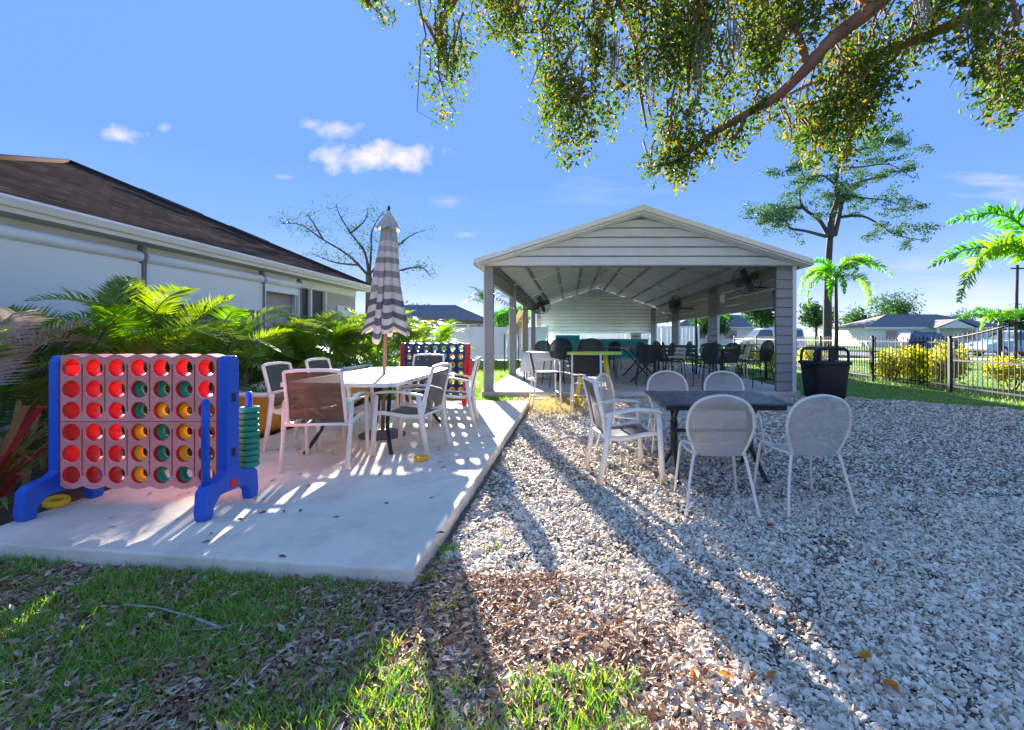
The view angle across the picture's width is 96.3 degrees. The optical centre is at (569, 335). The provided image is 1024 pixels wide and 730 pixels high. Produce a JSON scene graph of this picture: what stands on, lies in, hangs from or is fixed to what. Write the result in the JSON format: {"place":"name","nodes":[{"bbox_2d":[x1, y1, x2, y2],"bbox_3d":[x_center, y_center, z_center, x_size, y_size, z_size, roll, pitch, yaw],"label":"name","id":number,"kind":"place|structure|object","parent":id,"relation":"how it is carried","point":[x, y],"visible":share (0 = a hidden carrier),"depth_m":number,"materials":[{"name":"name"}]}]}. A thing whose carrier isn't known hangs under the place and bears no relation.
{"place":"outdoors","nodes":[
{"label":"outdoors","id":0,"kind":"place"},
{"bbox_2d":[0,373,461,525],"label":"garden bed","id":1,"kind":"object","parent":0,"point":[6,516],"depth_m":3.83,"materials":[{"name":"soil"}]},
{"bbox_2d":[0,405,48,510],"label":"cordyline","id":2,"kind":"object","parent":1,"relation":"on","point":[18,429],"visible":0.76,"depth_m":3.32,"materials":[{"name":"plant"}]},
{"bbox_2d":[0,396,48,484],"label":"cordyline","id":3,"kind":"object","parent":1,"relation":"on","point":[24,437],"visible":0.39,"depth_m":3.49,"materials":[{"name":"plant"}]},
{"bbox_2d":[0,307,157,489],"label":"areca palm","id":4,"kind":"object","parent":1,"relation":"on","point":[12,359],"visible":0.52,"depth_m":3.88,"materials":[{"name":"plant"}]},
{"bbox_2d":[0,302,231,470],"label":"areca palm","id":5,"kind":"object","parent":1,"relation":"on","point":[130,343],"visible":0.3,"depth_m":4.34,"materials":[{"name":"plant"}]},
{"bbox_2d":[86,273,168,412],"bbox_3d":[-5.076,0.274,5.292,0.670,2.052,0.884,0,0,-25],"label":"palm shoot","id":6,"kind":"object","parent":1,"relation":"on","point":[129,286],"visible":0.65,"depth_m":5.11,"materials":[{"name":"green plant"}]},
{"bbox_2d":[0,283,278,436],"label":"areca palm","id":7,"kind":"object","parent":1,"relation":"on","point":[161,308],"visible":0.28,"depth_m":5.18,"materials":[{"name":"plant"}]},
{"bbox_2d":[165,370,262,434],"bbox_3d":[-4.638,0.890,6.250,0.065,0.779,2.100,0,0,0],"label":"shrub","id":8,"kind":"object","parent":1,"relation":"on","point":[189,429],"visible":0.07,"depth_m":5.83,"materials":[{"name":"green plant"}]},
{"bbox_2d":[143,304,305,392],"bbox_3d":[-4.747,0.423,6.272,2.457,1.799,2.169,0,0,0],"label":"areca palm","id":9,"kind":"object","parent":1,"relation":"on","point":[246,364],"visible":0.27,"depth_m":6.13,"materials":[{"name":"plant"}]},
{"bbox_2d":[205,305,345,376],"bbox_3d":[-5.006,0.422,7.255,2.294,1.801,2.198,0,0,0],"label":"areca palm","id":10,"kind":"object","parent":1,"relation":"on","point":[272,341],"visible":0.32,"depth_m":7.21,"materials":[{"name":"plant"}]},
{"bbox_2d":[246,309,370,372],"bbox_3d":[-4.794,0.404,8.387,2.183,1.836,2.575,0,0,0],"label":"areca palm","id":11,"kind":"object","parent":1,"relation":"on","point":[302,341],"visible":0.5,"depth_m":8.16,"materials":[{"name":"plant"}]},
{"bbox_2d":[284,311,395,368],"bbox_3d":[-4.728,0.385,9.491,2.297,1.876,2.250,0,0,-15],"label":"areca palm","id":12,"kind":"object","parent":1,"relation":"on","point":[354,333],"visible":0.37,"depth_m":9.26,"materials":[{"name":"plant"}]},
{"bbox_2d":[348,356,399,400],"bbox_3d":[-3.945,0.883,9.213,1.235,0.963,1.035,0,0,0],"label":"bush","id":13,"kind":"object","parent":1,"relation":"on","point":[374,364],"visible":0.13,"depth_m":9.13,"materials":[{"name":"green plant"}]},
{"bbox_2d":[318,310,430,366],"bbox_3d":[-4.609,0.361,10.867,2.641,1.922,2.650,0,0,0],"label":"areca palm","id":14,"kind":"object","parent":1,"relation":"on","point":[399,340],"visible":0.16,"depth_m":10.72,"materials":[{"name":"plant"}]},
{"bbox_2d":[379,317,454,372],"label":"areca palm","id":15,"kind":"object","parent":1,"relation":"on","point":[420,332],"visible":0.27,"depth_m":12.27,"materials":[{"name":"plant"}]},
{"bbox_2d":[409,316,478,363],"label":"areca palm","id":16,"kind":"object","parent":1,"relation":"on","point":[447,332],"visible":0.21,"depth_m":13.98,"materials":[{"name":"plant"}]},
{"bbox_2d":[0,400,528,588],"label":"patio slab","id":17,"kind":"structure","parent":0,"point":[367,533],"depth_m":3.05,"materials":[{"name":"concrete"}]},
{"bbox_2d":[42,494,70,507],"bbox_3d":[-3.607,1.165,3.200,0.138,0.042,0.138,11,7,0],"label":"game disc","id":18,"kind":"object","parent":17,"relation":"on","point":[57,501],"visible":0.98,"depth_m":3.19,"materials":[{"name":"yellow plastic"}]},
{"bbox_2d":[12,354,257,521],"bbox_3d":[-2.955,0.664,3.170,1.236,1.072,0.524,0,0,0],"label":"four in row game","id":19,"kind":"object","parent":17,"relation":"on","point":[77,440],"visible":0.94,"depth_m":3.12,"materials":[{"name":"multicoloured plastic"}]},
{"bbox_2d":[107,404,466,556],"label":"slab leaves","id":20,"kind":"object","parent":17,"relation":"on","point":[282,555],"visible":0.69,"depth_m":3.12,"materials":[{"name":"brown plant"}]},
{"bbox_2d":[210,364,372,435],"bbox_3d":[-3.863,0.895,6.992,1.065,0.710,3.354,0,0,2],"label":"bench","id":21,"kind":"object","parent":17,"relation":"on","point":[261,400],"visible":0.17,"depth_m":5.42,"materials":[{"name":"brown wood"}]},
{"bbox_2d":[261,361,346,451],"bbox_3d":[-2.913,0.747,4.999,0.661,0.917,0.629,0,0,-2],"label":"sling chair","id":22,"kind":"object","parent":17,"relation":"on","point":[272,375],"visible":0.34,"depth_m":4.82,"materials":[{"name":"white metal"}]},
{"bbox_2d":[278,368,369,472],"bbox_3d":[-2.295,0.747,4.287,0.629,0.917,0.661,0,0,-8],"label":"sling chair","id":23,"kind":"object","parent":17,"relation":"on","point":[314,399],"visible":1,"depth_m":4.05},
{"bbox_2d":[304,358,373,433],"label":"sling chair","id":24,"kind":"object","parent":17,"relation":"on","point":[323,363],"visible":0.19,"depth_m":5.90,"materials":[{"name":"white metal"}]},
{"bbox_2d":[280,367,451,454],"bbox_3d":[-2.240,0.833,5.450,1.120,0.757,2.160,0,0,0],"label":"patio table","id":25,"kind":"object","parent":17,"relation":"on","point":[377,379],"visible":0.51,"depth_m":4.90,"materials":[{"name":"white metal"}]},
{"bbox_2d":[358,206,409,440],"bbox_3d":[-2.199,-0.181,5.450,0.535,2.757,0.530,2,0,0],"label":"patio umbrella","id":26,"kind":"object","parent":17,"relation":"on","point":[386,316],"visible":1,"depth_m":5.36,"materials":[{"name":"grey fabric"}]},
{"bbox_2d":[370,363,451,457],"bbox_3d":[-1.627,0.747,4.777,0.661,0.917,0.629,0,0,6],"label":"sling chair","id":27,"kind":"object","parent":17,"relation":"on","point":[435,389],"visible":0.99,"depth_m":4.63,"materials":[{"name":"white metal"}]},
{"bbox_2d":[396,354,446,417],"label":"sling chair","id":28,"kind":"object","parent":17,"relation":"on","point":[420,360],"visible":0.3,"depth_m":7.25,"materials":[{"name":"white metal"}]},
{"bbox_2d":[395,343,471,405],"bbox_3d":[-2.370,0.664,8.050,1.236,1.072,0.524,0,0,3],"label":"four in row game","id":29,"kind":"object","parent":17,"relation":"on","point":[466,360],"visible":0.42,"depth_m":7.99,"materials":[{"name":"blue plastic"}]},
{"bbox_2d":[427,356,480,428],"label":"sling chair","id":30,"kind":"object","parent":17,"relation":"on","point":[468,393],"visible":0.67,"depth_m":5.99,"materials":[{"name":"white metal"}]},
{"bbox_2d":[0,539,654,729],"bbox_3d":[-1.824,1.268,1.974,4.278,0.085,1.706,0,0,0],"label":"grass","id":31,"kind":"structure","parent":0,"point":[208,609],"depth_m":1.82,"materials":[{"name":"green plant"}]},
{"bbox_2d":[124,604,245,638],"bbox_3d":[-1.699,1.225,1.989,0.509,0.114,0.178,0,0,12],"label":"fallen twig","id":32,"kind":"object","parent":31,"relation":"on","point":[196,619],"visible":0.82,"depth_m":2.02,"materials":[{"name":"wood"}]},
{"bbox_2d":[0,555,781,729],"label":"leaf litter","id":33,"kind":"object","parent":31,"relation":"on","point":[467,619],"visible":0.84,"depth_m":1.82,"materials":[{"name":"plant"}]},
{"bbox_2d":[356,305,496,349],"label":"house","id":34,"kind":"structure","parent":0,"point":[455,312],"depth_m":43.45,"materials":[{"name":"beige paint"}]},
{"bbox_2d":[0,0,1023,335],"label":"sky","id":35,"kind":"structure","parent":0,"point":[235,113],"materials":[{"name":"blue"}]},
{"bbox_2d":[520,351,562,380],"bbox_3d":[-0.750,0.820,12.400,1.169,0.760,1.025,0,0,0],"label":"foosball table","id":36,"kind":"object","parent":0,"point":[525,365],"visible":0.52,"depth_m":11.93,"materials":[{"name":"white fabric"}]},
{"bbox_2d":[482,358,800,396],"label":"pavilion floor","id":37,"kind":"structure","parent":0,"point":[511,385],"depth_m":11.39,"materials":[{"name":"concrete"}]},
{"bbox_2d":[542,338,571,387],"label":"chair","id":38,"kind":"object","parent":37,"relation":"on","point":[559,348],"visible":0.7,"depth_m":10.60,"materials":[{"name":"black metal"}]},
{"bbox_2d":[556,335,579,351],"bbox_3d":[-0.100,0.590,23.587,1.240,1.220,0.625,0,0,0],"label":"storage cabinet","id":39,"kind":"object","parent":37,"relation":"on","point":[574,340],"visible":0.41,"depth_m":23.27,"materials":[{"name":"teal paint"}]},
{"bbox_2d":[579,338,603,385],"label":"chair","id":40,"kind":"object","parent":37,"relation":"on","point":[591,344],"visible":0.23,"depth_m":10.27,"materials":[{"name":"black metal"}]},
{"bbox_2d":[580,339,650,357],"bbox_3d":[2.350,0.685,24.540,3.900,1.030,0.720,0,0,0],"label":"table","id":41,"kind":"object","parent":37,"relation":"on","point":[625,342],"visible":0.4,"depth_m":24.28,"materials":[{"name":"teal paint"}]},
{"bbox_2d":[619,347,663,381],"bbox_3d":[1.950,0.776,12.600,0.900,0.872,2.200,0,0,0],"label":"folding table","id":42,"kind":"object","parent":37,"relation":"on","point":[630,349],"visible":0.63,"depth_m":12.96,"materials":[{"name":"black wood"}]},
{"bbox_2d":[635,344,657,386],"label":"chair","id":43,"kind":"object","parent":37,"relation":"on","point":[647,353],"visible":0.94,"depth_m":10.69,"materials":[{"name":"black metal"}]},
{"bbox_2d":[652,341,682,374],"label":"chair","id":44,"kind":"object","parent":37,"relation":"on","point":[658,346],"visible":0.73,"depth_m":10.72,"materials":[{"name":"black metal"}]},
{"bbox_2d":[660,347,685,377],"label":"slat chair","id":45,"kind":"object","parent":37,"relation":"on","point":[678,356],"visible":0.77,"depth_m":12.20,"materials":[{"name":"black metal"}]},
{"bbox_2d":[655,345,700,373],"bbox_3d":[3.346,0.748,14.359,1.500,0.904,0.518,0,0,-4],"label":"picnic bench","id":46,"kind":"object","parent":37,"relation":"on","point":[692,352],"visible":0.37,"depth_m":14.55,"materials":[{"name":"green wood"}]},
{"bbox_2d":[692,343,723,389],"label":"chair","id":47,"kind":"object","parent":37,"relation":"on","point":[712,353],"visible":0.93,"depth_m":10.08,"materials":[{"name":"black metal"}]},
{"bbox_2d":[709,342,740,377],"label":"chair","id":48,"kind":"object","parent":37,"relation":"on","point":[732,351],"visible":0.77,"depth_m":10.48,"materials":[{"name":"black metal"}]},
{"bbox_2d":[740,340,774,387],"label":"chair","id":49,"kind":"object","parent":37,"relation":"on","point":[766,350],"visible":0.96,"depth_m":10.84,"materials":[{"name":"black metal"}]},
{"bbox_2d":[473,204,813,390],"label":"pavilion","id":50,"kind":"structure","parent":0,"point":[646,258],"depth_m":9.89,"materials":[{"name":"white metal"}]},
{"bbox_2d":[504,309,529,370],"bbox_3d":[-2.075,0.168,18.600,0.589,2.264,4.800,0,0,0],"label":"side awning","id":51,"kind":"object","parent":50,"relation":"attached to","point":[519,321],"visible":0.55,"depth_m":17.82,"materials":[{"name":"beige fabric"}]},
{"bbox_2d":[524,294,550,313],"bbox_3d":[-1.135,-1.068,15.517,0.945,0.670,0.462,0,0,6],"label":"wall fan","id":52,"kind":"object","parent":50,"relation":"attached to","point":[541,303],"depth_m":15.45,"materials":[{"name":"black metal"}]},
{"bbox_2d":[668,295,693,312],"bbox_3d":[4.275,-1.213,17.524,0.999,0.690,0.498,0,0,21],"label":"wall fan","id":53,"kind":"object","parent":50,"relation":"attached to","point":[675,305],"depth_m":17.57,"materials":[{"name":"black metal"}]},
{"bbox_2d":[732,268,766,293],"bbox_3d":[4.424,-1.334,10.921,1.003,0.670,0.406,0,0,7],"label":"wall fan","id":54,"kind":"object","parent":50,"relation":"attached to","point":[747,280],"depth_m":10.86,"materials":[{"name":"black metal"}]},
{"bbox_2d":[331,397,1023,729],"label":"gravel ground","id":55,"kind":"structure","parent":0,"point":[786,625],"depth_m":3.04,"materials":[{"name":"grey gravel"}]},
{"bbox_2d":[502,394,618,422],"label":"dry grass","id":56,"kind":"structure","parent":55,"relation":"on","point":[546,403],"depth_m":8.24,"materials":[{"name":"plant"}]},
{"bbox_2d":[569,353,601,417],"bbox_3d":[0.277,0.789,7.325,0.530,1.025,0.537,0,0,4],"label":"bar stool","id":57,"kind":"object","parent":55,"relation":"on","point":[587,365],"visible":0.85,"depth_m":7.11,"materials":[{"name":"silver metal"}]},
{"bbox_2d":[567,351,621,406],"bbox_3d":[0.450,0.802,8.350,1.000,1.003,0.560,0,0,-3],"label":"bar table","id":58,"kind":"object","parent":55,"relation":"on","point":[606,363],"visible":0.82,"depth_m":8.15,"materials":[{"name":"yellow metal"}]},
{"bbox_2d":[581,376,665,486],"bbox_3d":[0.467,0.835,4.214,0.661,0.917,0.629,0,0,-10],"label":"sling chair","id":59,"kind":"object","parent":55,"relation":"on","point":[637,429],"visible":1,"depth_m":4.02,"materials":[{"name":"white metal"}]},
{"bbox_2d":[592,373,655,456],"bbox_3d":[0.589,0.853,4.965,0.591,0.877,0.531,0,0,25],"label":"chair","id":60,"kind":"object","parent":55,"relation":"on","point":[605,386],"visible":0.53,"depth_m":5.09,"materials":[{"name":"silver metal"}]},
{"bbox_2d":[644,370,699,455],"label":"chair","id":61,"kind":"object","parent":55,"relation":"on","point":[666,380],"visible":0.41,"depth_m":5.42,"materials":[{"name":"silver metal"}]},
{"bbox_2d":[356,0,1023,196],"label":"oak tree","id":62,"kind":"object","parent":55,"relation":"on","point":[854,76],"visible":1,"depth_m":6.29,"materials":[{"name":"green plant"}]},
{"bbox_2d":[384,399,1022,720],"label":"scattered leaves","id":63,"kind":"object","parent":55,"relation":"on","point":[731,701],"visible":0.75,"depth_m":2.26,"materials":[{"name":"brown plant"}]},
{"bbox_2d":[673,394,760,518],"bbox_3d":[1.098,0.853,3.465,0.531,0.877,0.591,0,0,4],"label":"chair","id":64,"kind":"object","parent":55,"relation":"on","point":[721,425],"visible":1,"depth_m":3.24,"materials":[{"name":"silver metal"}]},
{"bbox_2d":[753,394,858,518],"bbox_3d":[1.772,0.853,3.465,0.531,0.877,0.591,0,0,-4],"label":"chair","id":65,"kind":"object","parent":55,"relation":"on","point":[817,425],"visible":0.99,"depth_m":3.24,"materials":[{"name":"silver metal"}]},
{"bbox_2d":[798,346,852,398],"bbox_3d":[5.334,0.755,9.529,0.850,1.060,0.830,0,0,-4],"label":"trash can","id":66,"kind":"object","parent":55,"relation":"on","point":[830,375],"visible":0.91,"depth_m":9.22,"materials":[{"name":"black plastic"}]},
{"bbox_2d":[355,336,1023,409],"bbox_3d":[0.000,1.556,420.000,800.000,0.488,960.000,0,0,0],"label":"lawn","id":67,"kind":"structure","parent":0,"point":[904,384],"depth_m":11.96,"materials":[{"name":"green plant"}]},
{"bbox_2d":[0,154,370,442],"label":"house","id":68,"kind":"structure","parent":67,"relation":"on","point":[67,224],"depth_m":7.41,"materials":[{"name":"beige paint"}]},
{"bbox_2d":[186,305,224,346],"bbox_3d":[-6.754,-0.250,8.450,0.048,1.160,0.860,0,0,0],"label":"window","id":69,"kind":"structure","parent":68,"relation":"in","point":[209,315],"depth_m":8.49,"materials":[{"name":"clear glass"}]},
{"bbox_2d":[267,193,442,354],"bbox_3d":[-10.693,-3.036,23.480,8.721,8.878,3.224,0,0,0],"label":"bare tree","id":70,"kind":"object","parent":67,"relation":"on","point":[369,272],"visible":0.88,"depth_m":22.98,"materials":[{"name":"brown plant"}]},
{"bbox_2d":[361,362,520,404],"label":"grass","id":71,"kind":"structure","parent":67,"relation":"on","point":[497,376],"depth_m":12.38,"materials":[{"name":"green plant"}]},
{"bbox_2d":[412,317,482,326],"bbox_3d":[-6.600,0.150,26.000,3.800,2.300,3.000,0,0,0],"label":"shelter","id":72,"kind":"object","parent":67,"relation":"on","point":[479,323],"visible":0.27,"depth_m":24.50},
{"bbox_2d":[388,325,548,359],"bbox_3d":[-5.350,0.365,24.000,8.510,1.870,0.150,0,0,-7],"label":"vinyl fence","id":73,"kind":"object","parent":67,"relation":"on","point":[476,339],"visible":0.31,"depth_m":24.16,"materials":[{"name":"white plastic"}]},
{"bbox_2d":[461,286,508,304],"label":"dark palm","id":74,"kind":"object","parent":67,"relation":"on","point":[480,298],"visible":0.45,"depth_m":26.89,"materials":[{"name":"green plant"}]},
{"bbox_2d":[494,304,530,326],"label":"leafy tree","id":75,"kind":"object","parent":67,"relation":"on","point":[501,318],"visible":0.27,"depth_m":24.77,"materials":[{"name":"green plant"}]},
{"bbox_2d":[553,324,698,354],"bbox_3d":[3.600,0.290,29.000,9.350,2.020,0.150,0,0,0],"label":"vinyl fence","id":76,"kind":"object","parent":67,"relation":"on","point":[664,334],"visible":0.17,"depth_m":28.98,"materials":[{"name":"white plastic"}]},
{"bbox_2d":[688,314,734,335],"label":"distant tree","id":77,"kind":"object","parent":67,"relation":"on","point":[703,325],"visible":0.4,"depth_m":58.71,"materials":[{"name":"green plant"}]},
{"bbox_2d":[726,339,760,369],"bbox_3d":[6.470,0.739,17.217,1.515,1.190,1.342,0,0,0],"label":"croton shrub","id":78,"kind":"object","parent":67,"relation":"on","point":[749,354],"visible":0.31,"depth_m":17.01,"materials":[{"name":"green plant"}]},
{"bbox_2d":[740,298,774,327],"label":"distant tree","id":79,"kind":"object","parent":67,"relation":"on","point":[762,318],"visible":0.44,"depth_m":48.92,"materials":[{"name":"green plant"}]},
{"bbox_2d":[750,345,798,371],"bbox_3d":[7.362,0.817,16.394,1.593,1.031,1.275,0,0,-36],"label":"croton shrub","id":80,"kind":"object","parent":67,"relation":"on","point":[769,365],"visible":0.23,"depth_m":16.37,"materials":[{"name":"green plant"}]},
{"bbox_2d":[797,336,818,368],"bbox_3d":[8.600,0.645,17.038,0.086,1.310,2.815,0,0,0],"label":"metal fence","id":81,"kind":"object","parent":67,"relation":"on","point":[806,340],"visible":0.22,"depth_m":16.52,"materials":[{"name":"metal"}]},
{"bbox_2d":[797,297,841,344],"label":"distant tree","id":82,"kind":"object","parent":67,"relation":"on","point":[811,317],"visible":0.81,"depth_m":61.10,"materials":[{"name":"green plant"}]},
{"bbox_2d":[733,106,944,359],"bbox_3d":[14.271,-5.906,23.874,11.221,14.612,5.360,0,0,0],"label":"pine tree","id":83,"kind":"object","parent":67,"relation":"on","point":[784,212],"visible":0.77,"depth_m":23.85,"materials":[{"name":"green plant"}]},
{"bbox_2d":[819,335,869,378],"bbox_3d":[8.576,0.645,14.262,0.086,1.310,2.766,0,0,1],"label":"metal fence","id":84,"kind":"object","parent":67,"relation":"on","point":[821,340],"visible":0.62,"depth_m":13.68,"materials":[{"name":"metal"}]},
{"bbox_2d":[798,253,893,359],"bbox_3d":[8.156,-0.559,13.509,2.384,3.820,2.313,0,0,31],"label":"foxtail palm","id":85,"kind":"object","parent":67,"relation":"on","point":[825,269],"visible":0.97,"depth_m":13.21,"materials":[{"name":"green plant"}]},
{"bbox_2d":[839,302,875,324],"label":"distant tree","id":86,"kind":"object","parent":67,"relation":"on","point":[852,316],"visible":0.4,"depth_m":64.71,"materials":[{"name":"green plant"}]},
{"bbox_2d":[865,347,910,380],"bbox_3d":[9.405,0.805,13.270,1.166,1.116,1.059,0,0,0],"label":"croton shrub","id":87,"kind":"object","parent":67,"relation":"on","point":[894,365],"visible":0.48,"depth_m":13.17,"materials":[{"name":"yellow plant"}]},
{"bbox_2d":[866,288,925,317],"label":"distant tree","id":88,"kind":"object","parent":67,"relation":"on","point":[897,307],"visible":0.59,"depth_m":73.60,"materials":[{"name":"green plant"}]},
{"bbox_2d":[870,335,946,388],"bbox_3d":[8.661,0.645,11.712,0.086,1.310,2.376,0,0,-6],"label":"metal fence","id":89,"kind":"object","parent":67,"relation":"on","point":[872,375],"visible":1,"depth_m":11.78,"materials":[{"name":"black metal"}]},
{"bbox_2d":[887,344,944,383],"bbox_3d":[9.447,0.766,12.235,1.096,1.166,1.342,0,0,0],"label":"croton shrub","id":90,"kind":"object","parent":67,"relation":"on","point":[913,360],"visible":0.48,"depth_m":12.34,"materials":[{"name":"yellow plant"}]},
{"bbox_2d":[917,339,975,387],"bbox_3d":[9.438,0.723,11.386,1.166,1.309,0.866,0,0,31],"label":"croton shrub","id":91,"kind":"object","parent":67,"relation":"on","point":[943,365],"visible":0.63,"depth_m":11.27,"materials":[{"name":"yellow plant"}]},
{"bbox_2d":[927,201,1023,303],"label":"foxtail palm","id":92,"kind":"object","parent":67,"relation":"on","point":[1002,246],"visible":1,"depth_m":10.19,"materials":[{"name":"green plant"}]},
{"bbox_2d":[947,318,1023,398],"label":"metal fence","id":93,"kind":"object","parent":67,"relation":"on","point":[950,360],"depth_m":9.54,"materials":[{"name":"metal"}]},
{"bbox_2d":[956,306,1023,360],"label":"foxtail palm","id":94,"kind":"object","parent":67,"relation":"on","point":[994,315],"visible":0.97,"depth_m":18.42,"materials":[{"name":"green plant"}]},
{"bbox_2d":[981,351,1023,390],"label":"croton shrub","id":95,"kind":"object","parent":67,"relation":"on","point":[1005,371],"visible":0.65,"depth_m":10.86,"materials":[{"name":"yellow plant"}]},
{"bbox_2d":[986,303,1023,329],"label":"distant tree","id":96,"kind":"object","parent":67,"relation":"on","point":[1007,320],"visible":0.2,"depth_m":61.60,"materials":[{"name":"green plant"}]},
{"bbox_2d":[1010,265,1023,361],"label":"utility pole","id":97,"kind":"object","parent":67,"relation":"on","point":[1016,268],"visible":0.54,"depth_m":19.95,"materials":[{"name":"brown wood"}]},
{"bbox_2d":[664,315,774,344],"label":"house","id":98,"kind":"structure","parent":0,"point":[742,327],"depth_m":61.50,"materials":[{"name":"white paint"}]},
{"bbox_2d":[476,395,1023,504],"bbox_3d":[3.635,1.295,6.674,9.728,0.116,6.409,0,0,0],"label":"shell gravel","id":99,"kind":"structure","parent":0,"point":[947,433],"depth_m":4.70,"materials":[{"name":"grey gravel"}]},
{"bbox_2d":[528,351,561,411],"bbox_3d":[-0.444,0.789,7.995,0.537,1.025,0.530,0,0,-12],"label":"bar stool","id":100,"kind":"object","parent":99,"relation":"on","point":[532,362],"visible":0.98,"depth_m":7.81,"materials":[{"name":"silver metal"}]},
{"bbox_2d":[644,391,793,483],"bbox_3d":[1.350,0.943,4.320,1.140,0.730,0.920,0,0,0],"label":"patio table","id":101,"kind":"object","parent":99,"relation":"on","point":[674,403],"visible":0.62,"depth_m":4.24,"materials":[{"name":"black metal"}]},
{"bbox_2d":[703,371,766,456],"bbox_3d":[1.827,0.853,5.135,0.531,0.877,0.591,0,0,-4],"label":"chair","id":102,"kind":"object","parent":99,"relation":"on","point":[723,381],"visible":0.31,"depth_m":5.38,"materials":[{"name":"silver metal"}]},
{"bbox_2d":[699,352,1017,354],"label":"street","id":103,"kind":"structure","parent":0,"point":[867,353],"depth_m":32.98,"materials":[{"name":"grey asphalt"}]},
{"bbox_2d":[736,328,805,349],"bbox_3d":[14.601,0.368,33.500,4.798,1.857,2.100,0,0,0],"label":"parked van","id":104,"kind":"object","parent":103,"relation":"on","point":[761,333],"visible":0.12,"depth_m":32.74,"materials":[{"name":"white paint"}]},
{"bbox_2d":[895,332,960,349],"bbox_3d":[31.505,0.488,40.000,4.610,1.617,2.100,0,0,0],"label":"parked car","id":105,"kind":"object","parent":103,"relation":"on","point":[921,335],"visible":0.41,"depth_m":39.23,"materials":[{"name":"blue paint"}]},
{"bbox_2d":[965,330,1023,356],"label":"parked car","id":106,"kind":"object","parent":103,"relation":"on","point":[994,343],"visible":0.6,"depth_m":27.38,"materials":[{"name":"white paint"}]},
{"bbox_2d":[832,314,1013,346],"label":"house","id":107,"kind":"structure","parent":0,"point":[894,326],"depth_m":54.16,"materials":[{"name":"white paint"}]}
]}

